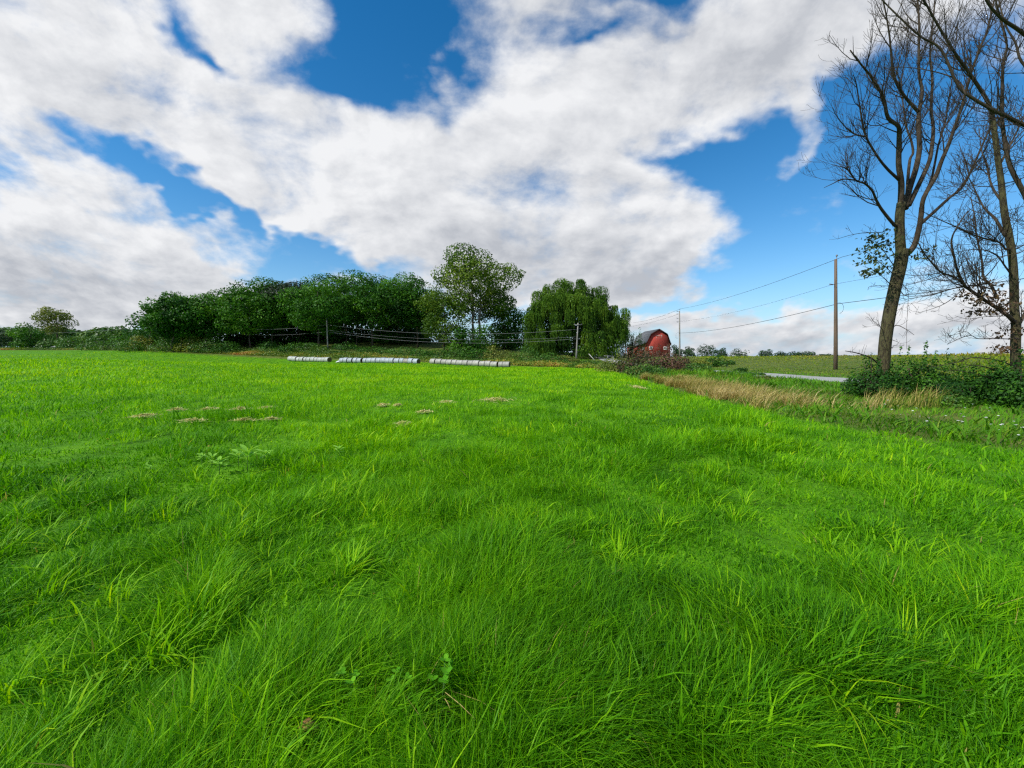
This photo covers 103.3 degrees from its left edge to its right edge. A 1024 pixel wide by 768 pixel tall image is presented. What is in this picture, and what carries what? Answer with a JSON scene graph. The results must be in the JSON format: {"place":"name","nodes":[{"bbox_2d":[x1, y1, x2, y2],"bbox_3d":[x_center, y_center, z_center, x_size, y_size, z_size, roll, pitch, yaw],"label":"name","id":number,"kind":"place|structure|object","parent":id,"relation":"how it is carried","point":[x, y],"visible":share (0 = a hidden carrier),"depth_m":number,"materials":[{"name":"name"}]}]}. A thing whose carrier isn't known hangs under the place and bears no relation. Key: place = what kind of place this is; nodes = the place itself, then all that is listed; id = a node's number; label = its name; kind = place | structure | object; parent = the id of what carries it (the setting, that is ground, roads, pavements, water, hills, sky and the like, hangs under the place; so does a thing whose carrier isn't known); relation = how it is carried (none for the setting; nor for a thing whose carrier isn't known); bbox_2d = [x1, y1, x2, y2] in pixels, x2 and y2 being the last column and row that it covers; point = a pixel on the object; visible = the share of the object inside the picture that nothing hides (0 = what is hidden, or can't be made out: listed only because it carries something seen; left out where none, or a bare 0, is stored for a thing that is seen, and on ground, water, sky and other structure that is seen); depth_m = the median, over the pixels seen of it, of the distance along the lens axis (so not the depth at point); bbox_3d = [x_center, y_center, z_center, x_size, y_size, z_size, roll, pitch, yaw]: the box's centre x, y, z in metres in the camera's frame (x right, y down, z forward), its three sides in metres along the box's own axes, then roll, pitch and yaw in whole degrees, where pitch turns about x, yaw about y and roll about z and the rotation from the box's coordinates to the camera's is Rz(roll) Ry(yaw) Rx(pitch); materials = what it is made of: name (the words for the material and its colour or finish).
{"place":"outdoors","nodes":[
{"label":"outdoors","id":0,"kind":"place"},
{"bbox_2d":[0,341,1023,767],"bbox_3d":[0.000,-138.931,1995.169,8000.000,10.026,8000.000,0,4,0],"label":"ground","id":1,"kind":"structure","parent":0,"point":[742,533],"depth_m":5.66,"materials":[{"name":"plant"}]},
{"bbox_2d":[0,328,21,346],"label":"bushy tree","id":2,"kind":"object","parent":1,"relation":"on","point":[4,342],"visible":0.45,"depth_m":162.43,"materials":[{"name":"plant"}]},
{"bbox_2d":[4,325,50,349],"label":"bushy tree","id":3,"kind":"object","parent":1,"relation":"on","point":[23,336],"visible":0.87,"depth_m":135.72,"materials":[{"name":"green plant"}]},
{"bbox_2d":[5,322,54,344],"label":"bushy tree","id":4,"kind":"object","parent":1,"relation":"on","point":[31,326],"visible":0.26,"depth_m":155.36,"materials":[{"name":"plant"}]},
{"bbox_2d":[26,336,72,347],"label":"shrub","id":5,"kind":"object","parent":1,"relation":"on","point":[45,344],"visible":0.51,"depth_m":136.42,"materials":[{"name":"green plant"}]},
{"bbox_2d":[29,306,79,344],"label":"lone tree","id":6,"kind":"object","parent":1,"relation":"on","point":[58,317],"visible":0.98,"depth_m":146.76,"materials":[{"name":"green plant"}]},
{"bbox_2d":[54,334,97,347],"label":"shrub","id":7,"kind":"object","parent":1,"relation":"on","point":[72,343],"visible":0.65,"depth_m":133.84,"materials":[{"name":"green plant"}]},
{"bbox_2d":[0,325,152,345],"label":"distant wood","id":8,"kind":"object","parent":1,"relation":"on","point":[101,330],"visible":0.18,"depth_m":245.19,"materials":[{"name":"plant"}]},
{"bbox_2d":[74,340,128,350],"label":"shrub","id":9,"kind":"object","parent":1,"relation":"on","point":[99,345],"visible":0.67,"depth_m":123.63,"materials":[{"name":"green plant"}]},
{"bbox_2d":[79,333,127,346],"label":"shrub","id":10,"kind":"object","parent":1,"relation":"on","point":[97,337],"visible":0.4,"depth_m":133.77,"materials":[{"name":"green plant"}]},
{"bbox_2d":[106,330,139,346],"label":"shrub","id":11,"kind":"object","parent":1,"relation":"on","point":[120,338],"visible":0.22,"depth_m":131.67,"materials":[{"name":"green plant"}]},
{"bbox_2d":[113,339,158,350],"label":"shrub","id":12,"kind":"object","parent":1,"relation":"on","point":[137,348],"visible":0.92,"depth_m":119.10,"materials":[{"name":"green plant"}]},
{"bbox_2d":[128,335,156,349],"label":"shrub","id":13,"kind":"object","parent":1,"relation":"on","point":[144,341],"visible":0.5,"depth_m":124.14,"materials":[{"name":"green plant"}]},
{"bbox_2d":[123,413,165,418],"bbox_3d":[-9.466,0.798,10.546,0.991,0.134,0.982,0,4,0],"label":"hay patch","id":14,"kind":"object","parent":1,"relation":"on","point":[144,415],"visible":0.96,"depth_m":10.42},
{"bbox_2d":[126,325,186,345],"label":"shrub","id":15,"kind":"object","parent":1,"relation":"on","point":[144,334],"visible":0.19,"depth_m":127.47,"materials":[{"name":"green plant"}]},
{"bbox_2d":[124,295,199,344],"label":"dense tree","id":16,"kind":"object","parent":1,"relation":"on","point":[133,321],"visible":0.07,"depth_m":140.70,"materials":[{"name":"green plant"}]},
{"bbox_2d":[139,293,195,351],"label":"dense tree","id":17,"kind":"object","parent":1,"relation":"on","point":[160,309],"visible":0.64,"depth_m":114.53,"materials":[{"name":"green plant"}]},
{"bbox_2d":[147,338,189,351],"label":"shrub","id":18,"kind":"object","parent":1,"relation":"on","point":[165,345],"visible":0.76,"depth_m":117.72,"materials":[{"name":"green plant"}]},
{"bbox_2d":[138,291,213,347],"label":"dense tree","id":19,"kind":"object","parent":1,"relation":"on","point":[147,328],"visible":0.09,"depth_m":118.59,"materials":[{"name":"green plant"}]},
{"bbox_2d":[172,335,211,351],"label":"shrub","id":20,"kind":"object","parent":1,"relation":"on","point":[185,343],"visible":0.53,"depth_m":117.06,"materials":[{"name":"green plant"}]},
{"bbox_2d":[165,292,236,346],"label":"dense tree","id":21,"kind":"object","parent":1,"relation":"on","point":[197,307],"visible":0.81,"depth_m":116.80,"materials":[{"name":"green plant"}]},
{"bbox_2d":[187,337,221,352],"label":"shrub","id":22,"kind":"object","parent":1,"relation":"on","point":[206,349],"visible":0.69,"depth_m":114.73,"materials":[{"name":"green plant"}]},
{"bbox_2d":[208,456,229,473],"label":"broadleaf weed","id":23,"kind":"object","parent":1,"relation":"on","point":[218,459],"visible":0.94,"depth_m":5.50,"materials":[{"name":"green plant"}]},
{"bbox_2d":[196,289,245,344],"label":"dense tree","id":24,"kind":"object","parent":1,"relation":"on","point":[215,313],"visible":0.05,"depth_m":124.74,"materials":[{"name":"green plant"}]},
{"bbox_2d":[211,341,243,352],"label":"shrub","id":25,"kind":"object","parent":1,"relation":"on","point":[225,347],"visible":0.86,"depth_m":114.39,"materials":[{"name":"green plant"}]},
{"bbox_2d":[223,330,265,344],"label":"shrub","id":26,"kind":"object","parent":1,"relation":"on","point":[242,339],"visible":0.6,"depth_m":130.71,"materials":[{"name":"green plant"}]},
{"bbox_2d":[206,285,283,348],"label":"dense tree","id":27,"kind":"object","parent":1,"relation":"on","point":[239,321],"visible":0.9,"depth_m":115.97,"materials":[{"name":"green plant"}]},
{"bbox_2d":[235,444,260,470],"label":"broadleaf weed","id":28,"kind":"object","parent":1,"relation":"on","point":[248,454],"visible":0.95,"depth_m":5.67,"materials":[{"name":"green plant"}]},
{"bbox_2d":[227,276,303,344],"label":"dense tree","id":29,"kind":"object","parent":1,"relation":"on","point":[259,284],"visible":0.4,"depth_m":120.54,"materials":[{"name":"green plant"}]},
{"bbox_2d":[240,330,294,342],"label":"shrub","id":30,"kind":"object","parent":1,"relation":"on","point":[263,336],"visible":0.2,"depth_m":134.67,"materials":[{"name":"green plant"}]},
{"bbox_2d":[237,285,301,344],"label":"dense tree","id":31,"kind":"object","parent":1,"relation":"on","point":[268,335],"visible":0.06,"depth_m":132.83,"materials":[{"name":"green plant"}]},
{"bbox_2d":[256,339,287,349],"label":"shrub","id":32,"kind":"object","parent":1,"relation":"on","point":[264,346],"visible":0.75,"depth_m":116.52,"materials":[{"name":"green plant"}]},
{"bbox_2d":[273,341,311,350],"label":"shrub","id":33,"kind":"object","parent":1,"relation":"on","point":[289,347],"visible":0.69,"depth_m":110.26,"materials":[{"name":"green plant"}]},
{"bbox_2d":[270,325,320,342],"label":"shrub","id":34,"kind":"object","parent":1,"relation":"on","point":[292,340],"visible":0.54,"depth_m":132.73,"materials":[{"name":"green plant"}]},
{"bbox_2d":[257,280,337,342],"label":"dense tree","id":35,"kind":"object","parent":1,"relation":"on","point":[286,285],"visible":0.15,"depth_m":122.73,"materials":[{"name":"green plant"}]},
{"bbox_2d":[298,717,318,733],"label":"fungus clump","id":36,"kind":"object","parent":1,"relation":"on","point":[309,723],"visible":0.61,"depth_m":1.63,"materials":[{"name":"plant"}]},
{"bbox_2d":[295,342,327,350],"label":"shrub","id":37,"kind":"object","parent":1,"relation":"on","point":[314,345],"visible":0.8,"depth_m":109.93,"materials":[{"name":"green plant"}]},
{"bbox_2d":[274,282,356,344],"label":"dense tree","id":38,"kind":"object","parent":1,"relation":"on","point":[316,319],"visible":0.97,"depth_m":111.55,"materials":[{"name":"green plant"}]},
{"bbox_2d":[0,345,646,368],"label":"bank weeds","id":39,"kind":"object","parent":1,"relation":"on","point":[333,354],"visible":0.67,"depth_m":101.44,"materials":[{"name":"plant"}]},
{"bbox_2d":[299,284,361,342],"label":"dense tree","id":40,"kind":"object","parent":1,"relation":"on","point":[309,334],"visible":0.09,"depth_m":136.08,"materials":[{"name":"green plant"}]},
{"bbox_2d":[300,269,380,343],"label":"dense tree","id":41,"kind":"object","parent":1,"relation":"on","point":[325,281],"visible":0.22,"depth_m":122.08,"materials":[{"name":"green plant"}]},
{"bbox_2d":[319,326,367,342],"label":"shrub","id":42,"kind":"object","parent":1,"relation":"on","point":[359,338],"visible":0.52,"depth_m":131.65,"materials":[{"name":"green plant"}]},
{"bbox_2d":[336,667,359,707],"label":"clover plant","id":43,"kind":"object","parent":1,"relation":"on","point":[355,671],"visible":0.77,"depth_m":1.84,"materials":[{"name":"green plant"}]},
{"bbox_2d":[320,327,378,341],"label":"shrub","id":44,"kind":"object","parent":1,"relation":"on","point":[361,331],"visible":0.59,"depth_m":133.36,"materials":[{"name":"green plant"}]},
{"bbox_2d":[331,341,367,349],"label":"shrub","id":45,"kind":"object","parent":1,"relation":"on","point":[341,347],"visible":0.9,"depth_m":109.91,"materials":[{"name":"green plant"}]},
{"bbox_2d":[334,272,408,345],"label":"dense tree","id":46,"kind":"object","parent":1,"relation":"on","point":[364,308],"visible":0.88,"depth_m":115.67,"materials":[{"name":"green plant"}]},
{"bbox_2d":[356,346,394,352],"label":"shrub","id":47,"kind":"object","parent":1,"relation":"on","point":[372,351],"visible":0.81,"depth_m":106.45,"materials":[{"name":"green plant"}]},
{"bbox_2d":[347,288,414,341],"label":"dense tree","id":48,"kind":"object","parent":1,"relation":"on","point":[366,332],"visible":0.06,"depth_m":136.50,"materials":[{"name":"green plant"}]},
{"bbox_2d":[368,327,416,343],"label":"shrub","id":49,"kind":"object","parent":1,"relation":"on","point":[381,340],"visible":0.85,"depth_m":128.71,"materials":[{"name":"green plant"}]},
{"bbox_2d":[363,272,430,343],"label":"dense tree","id":50,"kind":"object","parent":1,"relation":"on","point":[381,280],"visible":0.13,"depth_m":125.69,"materials":[{"name":"green plant"}]},
{"bbox_2d":[386,667,411,694],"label":"clover plant","id":51,"kind":"object","parent":1,"relation":"on","point":[395,671],"visible":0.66,"depth_m":1.88,"materials":[{"name":"green plant"}]},
{"bbox_2d":[385,346,422,354],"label":"shrub","id":52,"kind":"object","parent":1,"relation":"on","point":[400,351],"visible":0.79,"depth_m":103.56,"materials":[{"name":"green plant"}]},
{"bbox_2d":[382,326,433,342],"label":"shrub","id":53,"kind":"object","parent":1,"relation":"on","point":[411,331],"visible":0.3,"depth_m":132.16,"materials":[{"name":"green plant"}]},
{"bbox_2d":[387,277,445,346],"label":"dense tree","id":54,"kind":"object","parent":1,"relation":"on","point":[408,313],"visible":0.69,"depth_m":117.36,"materials":[{"name":"green plant"}]},
{"bbox_2d":[401,325,442,342],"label":"shrub","id":55,"kind":"object","parent":1,"relation":"on","point":[421,336],"visible":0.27,"depth_m":134.89,"materials":[{"name":"green plant"}]},
{"bbox_2d":[408,348,450,356],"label":"shrub","id":56,"kind":"object","parent":1,"relation":"on","point":[426,353],"visible":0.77,"depth_m":100.42,"materials":[{"name":"green plant"}]},
{"bbox_2d":[428,653,452,716],"bbox_3d":[-0.331,1.395,1.862,0.115,0.230,0.156,0,4,0],"label":"clover plant","id":57,"kind":"object","parent":1,"relation":"on","point":[445,671],"visible":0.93,"depth_m":1.85,"materials":[{"name":"green plant"}]},
{"bbox_2d":[413,284,471,350],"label":"leafy tree","id":58,"kind":"object","parent":1,"relation":"on","point":[442,300],"visible":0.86,"depth_m":107.09,"materials":[{"name":"green plant"}]},
{"bbox_2d":[434,345,471,357],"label":"shrub","id":59,"kind":"object","parent":1,"relation":"on","point":[456,355],"visible":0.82,"depth_m":98.52,"materials":[{"name":"green plant"}]},
{"bbox_2d":[446,324,491,353],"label":"shrub","id":60,"kind":"object","parent":1,"relation":"on","point":[467,343],"visible":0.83,"depth_m":105.72,"materials":[{"name":"green plant"}]},
{"bbox_2d":[459,348,494,358],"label":"shrub","id":61,"kind":"object","parent":1,"relation":"on","point":[473,353],"visible":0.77,"depth_m":97.12,"materials":[{"name":"green plant"}]},
{"bbox_2d":[430,242,525,340],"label":"cottonwood tree","id":62,"kind":"object","parent":1,"relation":"on","point":[466,272],"visible":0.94,"depth_m":111.79,"materials":[{"name":"green plant"}]},
{"bbox_2d":[472,397,517,402],"bbox_3d":[-0.641,0.556,14.616,1.464,0.168,2.156,3,5,35],"label":"hay patch","id":63,"kind":"object","parent":1,"relation":"on","point":[493,398],"visible":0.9,"depth_m":14.63,"materials":[{"name":"plant"}]},
{"bbox_2d":[469,322,521,346],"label":"shrub","id":64,"kind":"object","parent":1,"relation":"on","point":[489,335],"visible":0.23,"depth_m":131.13,"materials":[{"name":"green plant"}]},
{"bbox_2d":[480,347,518,359],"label":"shrub","id":65,"kind":"object","parent":1,"relation":"on","point":[500,356],"visible":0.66,"depth_m":95.16,"materials":[{"name":"green plant"}]},
{"bbox_2d":[475,292,525,349],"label":"leafy tree","id":66,"kind":"object","parent":1,"relation":"on","point":[509,324],"visible":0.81,"depth_m":121.09,"materials":[{"name":"green plant"}]},
{"bbox_2d":[507,344,541,360],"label":"shrub","id":67,"kind":"object","parent":1,"relation":"on","point":[520,357],"visible":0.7,"depth_m":92.92,"materials":[{"name":"green plant"}]},
{"bbox_2d":[529,352,569,362],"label":"shrub","id":68,"kind":"object","parent":1,"relation":"on","point":[545,356],"visible":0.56,"depth_m":91.32,"materials":[{"name":"green plant"}]},
{"bbox_2d":[550,355,579,361],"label":"shrub","id":69,"kind":"object","parent":1,"relation":"on","point":[571,359],"visible":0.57,"depth_m":94.82,"materials":[{"name":"green plant"}]},
{"bbox_2d":[522,277,630,357],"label":"willow tree","id":70,"kind":"object","parent":1,"relation":"on","point":[565,307],"visible":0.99,"depth_m":106.08,"materials":[{"name":"green plant"}]},
{"bbox_2d":[594,349,636,371],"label":"shrub","id":71,"kind":"object","parent":1,"relation":"on","point":[613,368],"visible":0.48,"depth_m":45.60,"materials":[{"name":"green plant"}]},
{"bbox_2d":[616,328,648,355],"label":"shrub","id":72,"kind":"object","parent":1,"relation":"on","point":[639,341],"visible":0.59,"depth_m":119.01,"materials":[{"name":"green plant"}]},
{"bbox_2d":[614,342,660,372],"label":"shrub","id":73,"kind":"object","parent":1,"relation":"on","point":[620,367],"visible":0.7,"depth_m":41.64,"materials":[{"name":"green plant"}]},
{"bbox_2d":[623,363,670,374],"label":"shrub","id":74,"kind":"object","parent":1,"relation":"on","point":[657,370],"visible":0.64,"depth_m":37.21,"materials":[{"name":"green plant"}]},
{"bbox_2d":[627,329,670,356],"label":"barn","id":75,"kind":"structure","parent":1,"relation":"on","point":[655,338],"depth_m":139.41,"materials":[{"name":"red paint"}]},
{"bbox_2d":[624,343,685,369],"bbox_3d":[15.636,-2.928,44.473,6.477,3.528,5.799,0,4,0],"label":"shrub","id":76,"kind":"object","parent":1,"relation":"on","point":[664,356],"visible":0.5,"depth_m":44.12,"materials":[{"name":"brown plant"}]},
{"bbox_2d":[658,355,690,371],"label":"shrub","id":77,"kind":"object","parent":1,"relation":"on","point":[687,361],"visible":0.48,"depth_m":43.62,"materials":[{"name":"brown plant"}]},
{"bbox_2d":[683,346,694,355],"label":"tree","id":78,"kind":"object","parent":1,"relation":"on","point":[689,351],"visible":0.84,"depth_m":213.29,"materials":[{"name":"green plant"}]},
{"bbox_2d":[680,362,714,372],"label":"shrub","id":79,"kind":"object","parent":1,"relation":"on","point":[708,367],"visible":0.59,"depth_m":40.14,"materials":[{"name":"green plant"}]},
{"bbox_2d":[695,344,716,356],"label":"tree","id":80,"kind":"object","parent":1,"relation":"on","point":[711,353],"visible":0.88,"depth_m":168.22,"materials":[{"name":"green plant"}]},
{"bbox_2d":[705,355,728,366],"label":"shrub","id":81,"kind":"object","parent":1,"relation":"on","point":[716,363],"visible":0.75,"depth_m":61.52,"materials":[{"name":"green plant"}]},
{"bbox_2d":[696,356,748,358],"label":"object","id":82,"kind":"object","parent":1,"relation":"on","point":[726,357],"visible":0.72,"depth_m":88.29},
{"bbox_2d":[729,348,749,355],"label":"tree","id":83,"kind":"object","parent":1,"relation":"on","point":[733,353],"visible":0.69,"depth_m":188.59,"materials":[{"name":"green plant"}]},
{"bbox_2d":[758,349,773,355],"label":"tree","id":84,"kind":"object","parent":1,"relation":"on","point":[768,353],"visible":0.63,"depth_m":258.15,"materials":[{"name":"green plant"}]},
{"bbox_2d":[540,351,1023,448],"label":"rough grass","id":85,"kind":"structure","parent":1,"relation":"on","point":[986,428],"depth_m":11.09,"materials":[{"name":"plant"}]},
{"bbox_2d":[619,351,1023,379],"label":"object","id":86,"kind":"object","parent":1,"relation":"on","point":[984,354],"visible":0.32,"depth_m":56.77,"materials":[{"name":"plant"}]},
{"bbox_2d":[829,255,843,369],"bbox_3d":[37.879,-8.130,47.556,1.793,13.826,0.448,0,4,0],"label":"utility pole","id":87,"kind":"object","parent":1,"relation":"on","point":[835,357],"visible":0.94,"depth_m":47.47,"materials":[{"name":"brown wood"}]},
{"bbox_2d":[839,352,914,395],"bbox_3d":[13.619,-0.301,15.482,2.553,1.825,2.107,0,4,0],"label":"shrub","id":88,"kind":"object","parent":1,"relation":"on","point":[860,388],"visible":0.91,"depth_m":15.18,"materials":[{"name":"green plant"}]},
{"bbox_2d":[864,356,923,392],"bbox_3d":[15.334,-0.287,16.462,1.994,1.658,2.029,0,4,0],"label":"shrub","id":89,"kind":"object","parent":1,"relation":"on","point":[894,375],"visible":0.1,"depth_m":16.26,"materials":[{"name":"green plant"}]},
{"bbox_2d":[798,0,1023,387],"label":"bare tree","id":90,"kind":"object","parent":1,"relation":"on","point":[906,196],"visible":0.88,"depth_m":16.81,"materials":[{"name":"brown plant"}]},
{"bbox_2d":[887,340,952,396],"bbox_3d":[15.834,-0.551,15.736,2.109,2.297,1.881,-2,4,-28],"label":"shrub","id":91,"kind":"object","parent":1,"relation":"on","point":[913,375],"visible":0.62,"depth_m":15.51,"materials":[{"name":"green plant"}]},
{"bbox_2d":[907,367,966,393],"bbox_3d":[16.343,-0.005,15.260,2.199,1.264,1.934,0,4,0],"label":"shrub","id":92,"kind":"object","parent":1,"relation":"on","point":[938,384],"visible":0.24,"depth_m":15.09,"materials":[{"name":"green plant"}]},
{"bbox_2d":[868,0,1023,274],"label":"bare tree","id":93,"kind":"object","parent":1,"relation":"on","point":[1002,114],"visible":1,"depth_m":10.31,"materials":[{"name":"brown plant"}]},
{"bbox_2d":[920,394,982,407],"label":"shrub","id":94,"kind":"object","parent":1,"relation":"on","point":[959,402],"visible":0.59,"depth_m":12.46,"materials":[{"name":"green plant"}]},
{"bbox_2d":[879,0,1023,373],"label":"bare tree","id":95,"kind":"object","parent":1,"relation":"on","point":[1015,319],"visible":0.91,"depth_m":14.30,"materials":[{"name":"brown plant"}]},
{"bbox_2d":[930,347,1012,367],"bbox_3d":[14.965,-0.853,13.017,3.925,0.679,0.360,-1,4,-12],"label":"dead branch","id":96,"kind":"object","parent":1,"relation":"on","point":[976,357],"visible":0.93,"depth_m":13.20,"materials":[{"name":"wood"}]},
{"bbox_2d":[931,357,1016,404],"bbox_3d":[15.238,-0.066,13.157,2.802,1.624,1.922,2,4,25],"label":"shrub","id":97,"kind":"object","parent":1,"relation":"on","point":[970,385],"visible":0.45,"depth_m":13.01,"materials":[{"name":"green plant"}]},
{"bbox_2d":[969,347,1023,407],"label":"shrub","id":98,"kind":"object","parent":1,"relation":"on","point":[1012,374],"visible":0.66,"depth_m":12.31,"materials":[{"name":"green plant"}]},
{"bbox_2d":[991,378,1023,408],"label":"shrub","id":99,"kind":"object","parent":1,"relation":"on","point":[1018,394],"visible":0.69,"depth_m":11.89,"materials":[{"name":"green plant"}]},
{"bbox_2d":[0,0,1023,355],"label":"sky","id":100,"kind":"structure","parent":0,"point":[648,152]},
{"bbox_2d":[594,356,858,382],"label":"road","id":101,"kind":"structure","parent":0,"point":[806,377],"depth_m":30.92,"materials":[{"name":"asphalt"}]},
{"bbox_2d":[637,371,960,411],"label":"dry grass","id":102,"kind":"structure","parent":0,"point":[694,385],"depth_m":13.68,"materials":[{"name":"plant"}]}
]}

